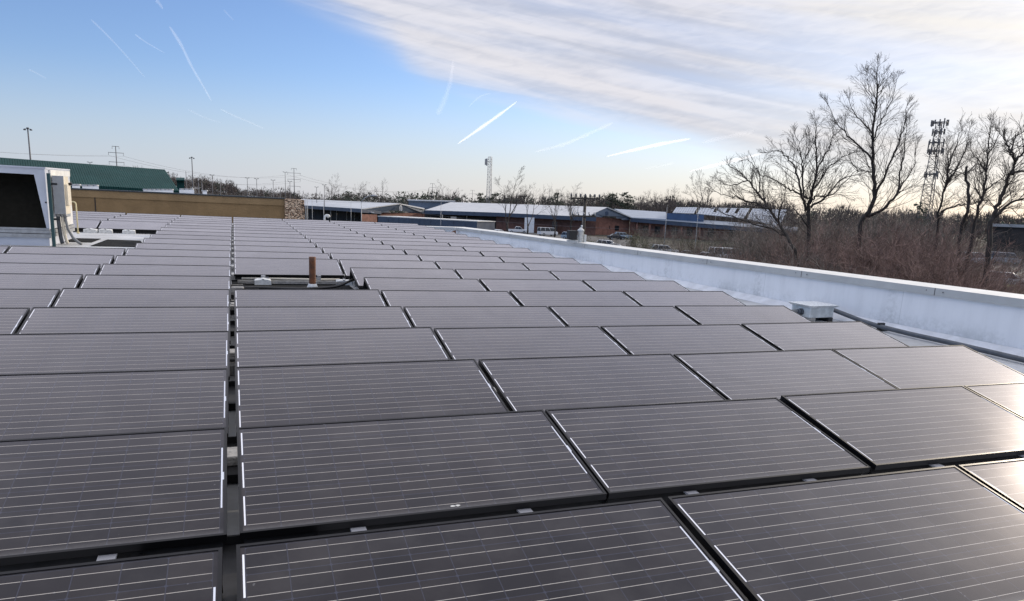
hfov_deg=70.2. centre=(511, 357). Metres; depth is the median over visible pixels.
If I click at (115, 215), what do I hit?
solar panel
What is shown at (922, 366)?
solar panel
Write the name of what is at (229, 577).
ballast tray
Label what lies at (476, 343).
solar panel
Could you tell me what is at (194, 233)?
solar panel
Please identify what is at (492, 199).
pine tree
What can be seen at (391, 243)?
solar panel
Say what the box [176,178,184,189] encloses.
teal roof tower
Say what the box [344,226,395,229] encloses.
solar panel
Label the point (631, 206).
pine tree
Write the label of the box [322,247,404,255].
solar panel
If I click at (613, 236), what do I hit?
parked car
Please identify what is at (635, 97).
sky
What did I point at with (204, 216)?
solar panel
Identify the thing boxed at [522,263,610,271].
solar panel
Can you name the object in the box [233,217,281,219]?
solar panel
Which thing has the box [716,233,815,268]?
bare shrub
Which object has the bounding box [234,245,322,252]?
solar panel
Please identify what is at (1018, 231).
dark building
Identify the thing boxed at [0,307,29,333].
solar panel
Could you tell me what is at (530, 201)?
bare tree
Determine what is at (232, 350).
ballast tray
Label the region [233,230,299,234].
solar panel
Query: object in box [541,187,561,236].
bare tree
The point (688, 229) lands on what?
window
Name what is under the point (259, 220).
solar panel
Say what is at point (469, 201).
power line
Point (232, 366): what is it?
aisle block
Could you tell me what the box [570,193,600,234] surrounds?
utility pole
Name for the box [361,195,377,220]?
light pole
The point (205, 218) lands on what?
solar panel
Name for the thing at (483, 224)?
navy shed
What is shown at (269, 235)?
solar panel
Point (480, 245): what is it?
solar panel
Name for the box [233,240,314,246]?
solar panel
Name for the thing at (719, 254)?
bare shrub
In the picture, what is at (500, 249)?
solar panel
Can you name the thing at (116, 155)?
transmission pole
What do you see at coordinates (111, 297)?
solar panel
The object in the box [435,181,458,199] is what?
bare tree
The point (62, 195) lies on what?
disconnect box
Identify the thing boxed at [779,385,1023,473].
solar panel
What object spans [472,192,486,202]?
pine tree
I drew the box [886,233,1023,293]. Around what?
bare shrub
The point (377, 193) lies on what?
bare tree
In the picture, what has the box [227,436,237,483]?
ballast tray
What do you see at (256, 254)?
solar panel
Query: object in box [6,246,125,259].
solar panel
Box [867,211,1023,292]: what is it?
bare shrub
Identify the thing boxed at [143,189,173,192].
rooftop unit
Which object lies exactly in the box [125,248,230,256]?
solar panel
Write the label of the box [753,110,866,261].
bare tree
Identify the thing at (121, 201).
tan building wall
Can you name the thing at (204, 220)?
solar panel
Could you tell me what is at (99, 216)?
solar panel
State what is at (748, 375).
solar panel
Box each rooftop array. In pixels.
[673,207,696,214]
[697,208,749,222]
[749,209,786,225]
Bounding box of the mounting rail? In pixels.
[238,280,343,283]
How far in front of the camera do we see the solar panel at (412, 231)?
27.54 m
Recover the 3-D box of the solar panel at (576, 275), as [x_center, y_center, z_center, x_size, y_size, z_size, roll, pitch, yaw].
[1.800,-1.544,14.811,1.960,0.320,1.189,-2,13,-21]
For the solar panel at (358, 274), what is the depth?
13.46 m
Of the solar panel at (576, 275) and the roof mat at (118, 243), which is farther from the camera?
the roof mat at (118, 243)
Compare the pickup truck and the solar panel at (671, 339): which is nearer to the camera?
the solar panel at (671, 339)
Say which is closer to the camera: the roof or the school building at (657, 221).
the roof
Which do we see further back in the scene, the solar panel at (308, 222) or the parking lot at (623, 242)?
the parking lot at (623, 242)
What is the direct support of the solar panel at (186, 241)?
on the roof
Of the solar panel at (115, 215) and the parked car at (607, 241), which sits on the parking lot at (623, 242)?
the parked car at (607, 241)
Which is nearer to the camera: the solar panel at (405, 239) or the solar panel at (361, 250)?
the solar panel at (361, 250)
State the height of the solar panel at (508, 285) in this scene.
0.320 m
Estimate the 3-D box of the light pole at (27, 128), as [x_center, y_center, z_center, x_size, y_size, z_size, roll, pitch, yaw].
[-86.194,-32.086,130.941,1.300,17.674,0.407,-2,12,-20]
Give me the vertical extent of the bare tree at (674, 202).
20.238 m
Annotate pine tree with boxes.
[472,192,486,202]
[487,193,499,203]
[551,192,563,205]
[604,193,620,217]
[613,192,631,209]
[623,195,636,209]
[901,202,932,240]
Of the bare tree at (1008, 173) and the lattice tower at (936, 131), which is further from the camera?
the lattice tower at (936, 131)
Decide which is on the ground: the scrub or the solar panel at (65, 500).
the scrub
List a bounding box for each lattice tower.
[485,157,491,201]
[917,118,948,232]
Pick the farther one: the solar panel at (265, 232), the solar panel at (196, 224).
the solar panel at (196, 224)
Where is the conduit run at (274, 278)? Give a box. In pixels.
[242,277,338,280]
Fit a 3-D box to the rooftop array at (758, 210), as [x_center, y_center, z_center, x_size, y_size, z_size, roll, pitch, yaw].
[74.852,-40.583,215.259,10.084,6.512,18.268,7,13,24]
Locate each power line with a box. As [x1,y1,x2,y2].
[321,196,564,202]
[358,196,574,202]
[406,211,733,231]
[602,197,878,209]
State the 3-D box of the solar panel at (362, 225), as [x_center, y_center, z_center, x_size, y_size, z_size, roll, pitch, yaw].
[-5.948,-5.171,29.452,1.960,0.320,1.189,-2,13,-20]
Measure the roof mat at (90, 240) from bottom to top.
0.012 m
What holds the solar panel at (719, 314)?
on the roof
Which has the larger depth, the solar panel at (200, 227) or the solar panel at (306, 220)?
the solar panel at (306, 220)
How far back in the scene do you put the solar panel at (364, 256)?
16.31 m
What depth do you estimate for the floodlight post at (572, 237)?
20.99 m
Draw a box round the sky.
[0,0,1023,221]
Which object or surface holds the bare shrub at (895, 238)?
on the ground
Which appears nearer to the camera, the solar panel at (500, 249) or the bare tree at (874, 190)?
the solar panel at (500, 249)
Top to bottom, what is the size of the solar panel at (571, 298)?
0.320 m
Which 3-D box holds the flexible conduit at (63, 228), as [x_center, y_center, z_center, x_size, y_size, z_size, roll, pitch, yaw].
[-11.345,-3.251,18.484,0.087,0.759,0.165,6,12,18]
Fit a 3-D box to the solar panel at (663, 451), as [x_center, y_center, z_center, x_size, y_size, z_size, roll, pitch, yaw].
[1.273,0.574,5.017,1.960,0.320,1.225,-1,13,-21]
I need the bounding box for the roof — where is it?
[0,223,1023,597]
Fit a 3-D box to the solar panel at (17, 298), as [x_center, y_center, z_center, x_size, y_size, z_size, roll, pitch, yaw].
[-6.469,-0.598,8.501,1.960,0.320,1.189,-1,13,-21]
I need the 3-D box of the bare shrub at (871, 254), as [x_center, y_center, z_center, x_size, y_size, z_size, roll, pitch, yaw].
[19.567,-3.279,38.218,7.354,6.660,6.456,-2,12,-20]
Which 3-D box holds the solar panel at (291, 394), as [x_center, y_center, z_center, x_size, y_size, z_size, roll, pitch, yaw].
[-1.116,0.286,5.706,1.960,0.320,1.225,-2,14,-21]
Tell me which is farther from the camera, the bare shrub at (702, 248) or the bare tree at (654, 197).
the bare tree at (654, 197)
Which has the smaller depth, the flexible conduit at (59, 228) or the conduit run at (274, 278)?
the conduit run at (274, 278)
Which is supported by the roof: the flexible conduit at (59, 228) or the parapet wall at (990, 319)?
the parapet wall at (990, 319)
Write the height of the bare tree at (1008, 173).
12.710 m
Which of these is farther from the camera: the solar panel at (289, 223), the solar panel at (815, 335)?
the solar panel at (289, 223)
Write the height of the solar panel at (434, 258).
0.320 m
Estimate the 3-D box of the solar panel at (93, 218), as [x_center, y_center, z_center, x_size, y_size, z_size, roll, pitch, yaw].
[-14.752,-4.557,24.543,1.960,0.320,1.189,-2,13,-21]
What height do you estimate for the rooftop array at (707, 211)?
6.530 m
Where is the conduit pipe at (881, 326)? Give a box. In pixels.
[834,308,1023,362]
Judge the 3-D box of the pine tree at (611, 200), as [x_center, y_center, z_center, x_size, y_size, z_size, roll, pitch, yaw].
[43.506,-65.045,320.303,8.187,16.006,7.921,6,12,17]
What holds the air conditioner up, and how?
on the roof
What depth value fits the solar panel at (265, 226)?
25.44 m
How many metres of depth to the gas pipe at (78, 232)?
22.10 m
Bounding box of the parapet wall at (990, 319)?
[427,226,1023,356]
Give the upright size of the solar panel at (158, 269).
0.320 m
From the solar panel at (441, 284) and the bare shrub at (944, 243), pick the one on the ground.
the bare shrub at (944, 243)
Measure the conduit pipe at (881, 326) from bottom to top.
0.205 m
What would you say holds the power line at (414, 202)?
attached to the utility pole at (584, 215)
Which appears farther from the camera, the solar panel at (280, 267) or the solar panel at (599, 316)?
the solar panel at (280, 267)
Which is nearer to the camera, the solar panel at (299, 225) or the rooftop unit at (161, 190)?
the solar panel at (299, 225)
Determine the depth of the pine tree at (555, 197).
321.73 m
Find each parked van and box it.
[537,227,557,235]
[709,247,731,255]
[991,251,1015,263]
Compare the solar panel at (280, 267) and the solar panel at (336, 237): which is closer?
the solar panel at (280, 267)
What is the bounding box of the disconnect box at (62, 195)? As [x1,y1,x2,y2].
[52,175,72,214]
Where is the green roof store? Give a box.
[0,157,178,192]
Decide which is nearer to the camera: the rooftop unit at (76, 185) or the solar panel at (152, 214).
the solar panel at (152, 214)
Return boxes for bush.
[622,230,644,247]
[640,238,657,249]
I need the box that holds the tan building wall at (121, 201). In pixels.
[71,188,304,222]
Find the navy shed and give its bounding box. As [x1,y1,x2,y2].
[378,216,495,229]
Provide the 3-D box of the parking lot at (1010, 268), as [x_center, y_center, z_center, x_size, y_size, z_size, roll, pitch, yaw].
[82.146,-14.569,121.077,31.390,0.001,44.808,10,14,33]
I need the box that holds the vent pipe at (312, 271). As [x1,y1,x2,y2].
[307,257,317,286]
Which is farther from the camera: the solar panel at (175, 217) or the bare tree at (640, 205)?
the bare tree at (640, 205)
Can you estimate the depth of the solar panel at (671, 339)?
8.48 m
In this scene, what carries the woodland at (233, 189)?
on the ground
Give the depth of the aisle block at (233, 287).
11.85 m
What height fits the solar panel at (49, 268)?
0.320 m
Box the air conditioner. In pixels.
[0,165,74,245]
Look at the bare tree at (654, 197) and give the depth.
315.39 m
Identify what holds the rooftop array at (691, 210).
on the school building at (657, 221)
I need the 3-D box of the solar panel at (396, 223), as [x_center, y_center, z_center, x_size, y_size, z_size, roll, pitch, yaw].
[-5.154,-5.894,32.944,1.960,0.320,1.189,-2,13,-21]
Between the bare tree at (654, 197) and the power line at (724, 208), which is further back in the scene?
the bare tree at (654, 197)
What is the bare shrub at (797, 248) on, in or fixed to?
on the ground
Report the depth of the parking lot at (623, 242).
184.05 m
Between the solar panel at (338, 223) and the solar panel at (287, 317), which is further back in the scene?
the solar panel at (338, 223)
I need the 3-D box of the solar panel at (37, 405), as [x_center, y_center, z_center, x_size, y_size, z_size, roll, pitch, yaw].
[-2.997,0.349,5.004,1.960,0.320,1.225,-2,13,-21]
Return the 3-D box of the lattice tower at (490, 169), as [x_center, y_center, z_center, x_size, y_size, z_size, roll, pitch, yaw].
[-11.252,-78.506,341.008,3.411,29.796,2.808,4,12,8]
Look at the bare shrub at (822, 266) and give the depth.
34.24 m
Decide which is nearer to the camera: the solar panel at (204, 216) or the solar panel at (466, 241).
the solar panel at (466, 241)
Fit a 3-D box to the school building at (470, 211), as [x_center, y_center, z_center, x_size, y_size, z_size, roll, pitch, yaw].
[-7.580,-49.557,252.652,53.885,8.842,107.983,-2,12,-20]
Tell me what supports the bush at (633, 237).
on the lawn
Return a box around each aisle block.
[230,357,234,375]
[231,285,244,292]
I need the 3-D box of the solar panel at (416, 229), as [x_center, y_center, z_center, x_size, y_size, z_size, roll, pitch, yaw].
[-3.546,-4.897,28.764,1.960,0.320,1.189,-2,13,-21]
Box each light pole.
[23,127,31,159]
[189,157,194,188]
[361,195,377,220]
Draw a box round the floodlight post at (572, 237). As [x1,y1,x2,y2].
[566,218,586,242]
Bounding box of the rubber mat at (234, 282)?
[231,280,352,299]
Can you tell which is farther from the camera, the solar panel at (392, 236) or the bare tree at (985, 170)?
the bare tree at (985, 170)
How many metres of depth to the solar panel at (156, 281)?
10.65 m
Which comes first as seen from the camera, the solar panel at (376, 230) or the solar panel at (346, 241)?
the solar panel at (346, 241)
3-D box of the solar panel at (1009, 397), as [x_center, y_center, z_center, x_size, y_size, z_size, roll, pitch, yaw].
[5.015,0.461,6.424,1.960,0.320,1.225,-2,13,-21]
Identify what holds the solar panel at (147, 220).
on the roof
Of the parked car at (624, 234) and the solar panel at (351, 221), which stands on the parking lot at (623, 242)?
the parked car at (624, 234)
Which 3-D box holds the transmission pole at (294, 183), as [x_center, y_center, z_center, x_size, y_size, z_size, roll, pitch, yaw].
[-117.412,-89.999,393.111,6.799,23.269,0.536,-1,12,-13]
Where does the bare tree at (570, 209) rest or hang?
on the ground
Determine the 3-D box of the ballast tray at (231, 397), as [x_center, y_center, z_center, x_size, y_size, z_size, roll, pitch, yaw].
[-2.321,0.312,6.058,0.800,0.054,0.720,-2,13,-21]
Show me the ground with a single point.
(652, 241)
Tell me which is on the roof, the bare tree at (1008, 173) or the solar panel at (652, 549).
the solar panel at (652, 549)
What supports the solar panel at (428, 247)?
on the roof
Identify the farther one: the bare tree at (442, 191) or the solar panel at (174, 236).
the bare tree at (442, 191)
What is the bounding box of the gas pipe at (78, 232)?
[72,201,79,233]
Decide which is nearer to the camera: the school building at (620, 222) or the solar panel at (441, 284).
the solar panel at (441, 284)
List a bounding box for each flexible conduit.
[55,214,63,243]
[60,214,68,243]
[64,214,82,244]
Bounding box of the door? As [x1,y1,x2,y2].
[524,217,533,232]
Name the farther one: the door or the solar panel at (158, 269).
the door
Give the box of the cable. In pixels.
[244,278,353,288]
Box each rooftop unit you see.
[71,184,80,187]
[82,185,98,188]
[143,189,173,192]
[179,188,193,193]
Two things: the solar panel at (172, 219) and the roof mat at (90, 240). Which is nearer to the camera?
the roof mat at (90, 240)
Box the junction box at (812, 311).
[789,301,838,321]
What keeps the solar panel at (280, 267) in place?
on the roof
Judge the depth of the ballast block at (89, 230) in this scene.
22.66 m
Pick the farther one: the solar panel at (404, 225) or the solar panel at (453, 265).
the solar panel at (404, 225)
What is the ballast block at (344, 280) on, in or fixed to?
on the roof
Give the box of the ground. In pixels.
[329,210,1023,278]
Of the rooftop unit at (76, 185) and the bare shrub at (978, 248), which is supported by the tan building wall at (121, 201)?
the rooftop unit at (76, 185)
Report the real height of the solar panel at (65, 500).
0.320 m
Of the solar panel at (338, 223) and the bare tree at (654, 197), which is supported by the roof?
the solar panel at (338, 223)
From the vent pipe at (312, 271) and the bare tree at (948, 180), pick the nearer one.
the vent pipe at (312, 271)
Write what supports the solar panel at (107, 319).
on the ballast tray at (232, 350)
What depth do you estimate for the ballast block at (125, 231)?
23.04 m
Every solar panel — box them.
[0,246,9,252]
[0,253,113,267]
[0,262,100,278]
[0,273,82,290]
[0,289,60,310]
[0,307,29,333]
[0,331,229,380]
[0,368,227,439]
[0,427,226,571]
[0,547,222,600]
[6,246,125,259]
[17,306,229,333]
[52,288,229,306]
[72,211,125,214]
[72,213,120,216]
[73,214,114,219]
[73,217,107,221]
[73,219,100,230]
[79,274,230,300]
[98,220,167,232]
[98,264,230,275]
[109,218,171,224]
[113,255,230,265]
[115,216,174,221]
[121,214,177,219]
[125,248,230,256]
[127,213,179,216]
[135,243,231,259]
[143,238,231,252]
[150,234,231,244]
[155,230,231,236]
[161,227,231,231]
[165,225,231,229]
[169,222,231,226]
[173,220,231,223]
[176,218,231,221]
[178,217,231,219]
[181,215,231,217]
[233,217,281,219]
[233,219,283,221]
[233,220,286,223]
[233,222,289,225]
[233,224,292,228]
[233,227,295,231]
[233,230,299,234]
[233,233,304,237]
[233,236,308,248]
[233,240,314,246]
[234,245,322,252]
[234,251,329,258]
[234,257,343,279]
[234,289,386,311]
[234,327,449,366]
[235,306,412,330]
[235,359,508,437]
[236,498,748,600]
[237,409,606,543]
[282,219,328,221]
[285,220,333,223]
[287,222,338,225]
[290,224,343,227]
[293,226,349,231]
[297,229,355,234]
[301,232,363,236]
[305,235,371,241]
[310,238,381,246]
[315,242,392,248]
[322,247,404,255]
[330,220,374,222]
[330,253,420,261]
[334,222,380,224]
[339,224,387,227]
[339,259,438,279]
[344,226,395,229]
[349,267,460,288]
[350,228,403,232]
[356,231,412,234]
[363,277,486,292]
[364,234,423,237]
[372,237,435,241]
[375,222,417,224]
[381,224,426,226]
[381,240,449,245]
[381,290,520,307]
[388,226,434,228]
[392,245,464,250]
[396,228,445,231]
[403,306,565,330]
[404,230,455,233]
[404,249,481,255]
[413,233,467,236]
[418,255,502,262]
[423,235,480,239]
[434,326,629,362]
[435,239,496,243]
[435,261,528,270]
[448,242,512,247]
[455,269,557,279]
[462,246,531,251]
[478,353,725,411]
[479,279,593,291]
[480,251,554,257]
[499,256,579,263]
[509,291,639,306]
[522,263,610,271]
[545,397,870,502]
[548,306,698,326]
[549,271,644,279]
[582,280,688,291]
[600,324,777,354]
[623,291,744,306]
[666,465,1023,600]
[673,349,897,399]
[675,305,811,324]
[741,321,907,349]
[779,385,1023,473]
[832,345,1023,388]
[958,458,1023,509]
[964,382,1023,418]
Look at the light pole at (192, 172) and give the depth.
187.36 m
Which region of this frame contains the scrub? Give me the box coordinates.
[586,192,1023,293]
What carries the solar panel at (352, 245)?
on the roof
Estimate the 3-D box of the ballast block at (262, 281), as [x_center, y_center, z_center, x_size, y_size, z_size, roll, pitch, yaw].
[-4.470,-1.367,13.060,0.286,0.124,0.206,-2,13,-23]
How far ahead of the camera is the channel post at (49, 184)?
17.70 m
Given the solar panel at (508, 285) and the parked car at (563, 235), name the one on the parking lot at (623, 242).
the parked car at (563, 235)
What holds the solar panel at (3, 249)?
on the roof
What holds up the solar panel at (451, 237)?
on the roof
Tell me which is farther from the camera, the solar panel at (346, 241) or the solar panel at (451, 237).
the solar panel at (451, 237)
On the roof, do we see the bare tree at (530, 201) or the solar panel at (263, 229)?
the solar panel at (263, 229)
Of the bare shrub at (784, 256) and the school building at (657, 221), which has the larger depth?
the school building at (657, 221)
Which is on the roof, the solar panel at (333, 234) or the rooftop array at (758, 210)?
the solar panel at (333, 234)
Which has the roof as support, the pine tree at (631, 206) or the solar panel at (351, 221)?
the solar panel at (351, 221)
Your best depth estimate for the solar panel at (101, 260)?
12.82 m
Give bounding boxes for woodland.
[135,166,341,200]
[325,188,1023,247]
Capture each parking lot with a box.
[513,232,678,250]
[969,263,1023,277]
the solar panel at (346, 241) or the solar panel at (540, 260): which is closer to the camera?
the solar panel at (540, 260)
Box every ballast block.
[83,228,98,232]
[99,229,112,232]
[122,229,135,233]
[254,278,270,284]
[336,279,352,285]
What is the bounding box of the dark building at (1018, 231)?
[985,224,1023,261]
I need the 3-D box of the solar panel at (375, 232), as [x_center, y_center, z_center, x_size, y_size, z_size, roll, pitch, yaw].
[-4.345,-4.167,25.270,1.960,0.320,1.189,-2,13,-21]
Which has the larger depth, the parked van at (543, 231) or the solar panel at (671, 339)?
the parked van at (543, 231)
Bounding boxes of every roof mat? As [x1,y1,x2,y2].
[68,238,98,242]
[91,239,141,246]
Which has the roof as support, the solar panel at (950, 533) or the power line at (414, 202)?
the solar panel at (950, 533)
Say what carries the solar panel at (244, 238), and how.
on the roof
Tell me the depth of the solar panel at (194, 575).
2.65 m
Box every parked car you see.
[561,232,577,238]
[598,239,620,245]
[607,234,625,239]
[614,232,630,238]
[652,244,677,251]
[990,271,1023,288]
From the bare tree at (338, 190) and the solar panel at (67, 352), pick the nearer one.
the solar panel at (67, 352)
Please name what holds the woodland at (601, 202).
on the ground
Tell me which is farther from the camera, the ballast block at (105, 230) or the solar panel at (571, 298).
the ballast block at (105, 230)
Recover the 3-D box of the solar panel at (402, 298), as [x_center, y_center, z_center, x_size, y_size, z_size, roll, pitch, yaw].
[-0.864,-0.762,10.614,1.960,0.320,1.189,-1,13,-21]
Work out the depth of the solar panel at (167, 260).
13.47 m
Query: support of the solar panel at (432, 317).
on the roof
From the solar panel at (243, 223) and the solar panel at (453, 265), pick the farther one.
the solar panel at (243, 223)
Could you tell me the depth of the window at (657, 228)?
216.78 m
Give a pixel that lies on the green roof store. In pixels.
(108, 177)
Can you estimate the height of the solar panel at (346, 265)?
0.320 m
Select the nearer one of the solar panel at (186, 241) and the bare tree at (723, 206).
the solar panel at (186, 241)
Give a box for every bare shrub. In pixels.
[678,237,726,257]
[688,236,756,261]
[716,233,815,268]
[748,227,875,272]
[795,244,904,277]
[828,235,941,277]
[837,202,1000,285]
[849,217,931,272]
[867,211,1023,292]
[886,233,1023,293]
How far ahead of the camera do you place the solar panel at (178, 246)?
16.29 m
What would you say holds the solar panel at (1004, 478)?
on the roof
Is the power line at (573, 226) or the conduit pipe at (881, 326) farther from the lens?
the power line at (573, 226)
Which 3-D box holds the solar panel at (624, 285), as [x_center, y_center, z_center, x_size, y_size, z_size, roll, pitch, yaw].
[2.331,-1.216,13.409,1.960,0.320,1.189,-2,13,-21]
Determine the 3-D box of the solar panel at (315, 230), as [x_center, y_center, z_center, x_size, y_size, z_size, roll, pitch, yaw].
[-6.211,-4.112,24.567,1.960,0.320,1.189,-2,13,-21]
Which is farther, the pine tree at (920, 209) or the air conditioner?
the pine tree at (920, 209)
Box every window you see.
[654,226,659,233]
[686,228,692,235]
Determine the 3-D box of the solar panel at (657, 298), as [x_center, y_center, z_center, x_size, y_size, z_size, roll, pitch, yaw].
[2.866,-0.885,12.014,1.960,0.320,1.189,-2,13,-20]
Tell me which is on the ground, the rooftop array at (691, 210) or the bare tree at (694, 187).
the bare tree at (694, 187)
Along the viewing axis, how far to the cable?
12.55 m
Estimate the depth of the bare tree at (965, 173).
41.76 m
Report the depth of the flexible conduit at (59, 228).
18.41 m
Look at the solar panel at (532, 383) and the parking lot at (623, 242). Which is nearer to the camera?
the solar panel at (532, 383)
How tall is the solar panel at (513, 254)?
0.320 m
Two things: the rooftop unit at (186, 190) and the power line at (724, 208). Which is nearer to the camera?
the rooftop unit at (186, 190)
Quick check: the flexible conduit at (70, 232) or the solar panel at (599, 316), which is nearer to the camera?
the solar panel at (599, 316)
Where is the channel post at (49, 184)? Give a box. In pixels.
[46,173,59,246]
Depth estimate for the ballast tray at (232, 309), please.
10.13 m
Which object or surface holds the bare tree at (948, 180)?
on the ground
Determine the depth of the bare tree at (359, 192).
320.53 m
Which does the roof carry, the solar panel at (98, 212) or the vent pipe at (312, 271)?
the solar panel at (98, 212)
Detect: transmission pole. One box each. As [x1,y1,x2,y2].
[108,146,123,165]
[288,168,300,198]
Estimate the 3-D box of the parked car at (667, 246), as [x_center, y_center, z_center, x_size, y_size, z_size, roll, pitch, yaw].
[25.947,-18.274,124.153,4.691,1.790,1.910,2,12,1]
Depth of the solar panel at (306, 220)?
31.76 m
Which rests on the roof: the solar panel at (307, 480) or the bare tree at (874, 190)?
the solar panel at (307, 480)
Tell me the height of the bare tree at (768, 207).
10.813 m
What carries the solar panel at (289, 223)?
on the roof
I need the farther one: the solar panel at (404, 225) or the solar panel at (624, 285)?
the solar panel at (404, 225)
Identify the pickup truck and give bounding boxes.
[508,226,526,233]
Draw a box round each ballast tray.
[139,534,318,600]
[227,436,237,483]
[228,381,235,409]
[230,305,234,313]
[230,321,234,335]
[230,345,234,356]
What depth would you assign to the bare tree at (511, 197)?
186.19 m
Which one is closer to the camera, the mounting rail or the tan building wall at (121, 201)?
the mounting rail
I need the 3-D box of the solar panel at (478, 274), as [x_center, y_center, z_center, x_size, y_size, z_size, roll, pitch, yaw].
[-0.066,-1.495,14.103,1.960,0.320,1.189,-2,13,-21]
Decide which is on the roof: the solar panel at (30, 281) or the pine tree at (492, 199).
the solar panel at (30, 281)
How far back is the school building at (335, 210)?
236.38 m
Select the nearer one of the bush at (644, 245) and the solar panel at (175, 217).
the solar panel at (175, 217)
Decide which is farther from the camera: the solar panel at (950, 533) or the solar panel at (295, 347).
the solar panel at (295, 347)
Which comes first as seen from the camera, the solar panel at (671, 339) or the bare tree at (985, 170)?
the solar panel at (671, 339)
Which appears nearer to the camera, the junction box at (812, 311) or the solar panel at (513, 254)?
the junction box at (812, 311)
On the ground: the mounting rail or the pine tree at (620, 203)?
the pine tree at (620, 203)
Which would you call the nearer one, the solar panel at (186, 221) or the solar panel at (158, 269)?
the solar panel at (158, 269)
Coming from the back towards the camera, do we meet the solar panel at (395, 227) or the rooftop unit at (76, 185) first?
the rooftop unit at (76, 185)
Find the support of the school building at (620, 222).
on the ground
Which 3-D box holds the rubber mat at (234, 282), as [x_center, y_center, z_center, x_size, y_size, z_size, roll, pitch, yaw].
[-3.648,-1.100,12.319,2.040,0.015,3.200,-1,13,-21]
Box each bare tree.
[325,173,346,199]
[347,182,369,200]
[365,178,387,201]
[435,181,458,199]
[492,166,531,231]
[517,183,557,233]
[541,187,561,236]
[550,184,583,229]
[638,193,652,210]
[643,190,672,211]
[664,185,683,210]
[683,168,719,219]
[697,150,805,265]
[708,194,744,221]
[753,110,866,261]
[812,52,940,263]
[918,111,1008,259]
[930,155,984,263]
[944,112,1023,272]
[971,109,1023,289]
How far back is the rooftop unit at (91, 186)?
42.51 m
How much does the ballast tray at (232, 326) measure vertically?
0.054 m
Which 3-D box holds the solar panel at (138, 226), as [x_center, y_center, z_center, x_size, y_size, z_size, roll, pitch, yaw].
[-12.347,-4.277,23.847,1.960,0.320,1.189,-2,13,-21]
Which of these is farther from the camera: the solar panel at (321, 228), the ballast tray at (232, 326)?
the solar panel at (321, 228)
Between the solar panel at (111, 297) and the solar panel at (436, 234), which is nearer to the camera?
the solar panel at (111, 297)
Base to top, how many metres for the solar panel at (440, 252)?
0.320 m
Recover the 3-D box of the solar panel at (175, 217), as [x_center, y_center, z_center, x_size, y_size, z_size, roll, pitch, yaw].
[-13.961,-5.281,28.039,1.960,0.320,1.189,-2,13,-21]
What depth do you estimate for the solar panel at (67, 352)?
6.38 m
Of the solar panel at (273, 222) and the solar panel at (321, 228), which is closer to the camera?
the solar panel at (321, 228)
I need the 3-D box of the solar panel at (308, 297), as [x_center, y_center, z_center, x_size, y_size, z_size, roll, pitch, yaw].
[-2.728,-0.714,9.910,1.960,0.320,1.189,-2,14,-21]
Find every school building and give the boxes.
[301,199,424,221]
[407,199,606,234]
[595,207,630,234]
[614,209,797,241]

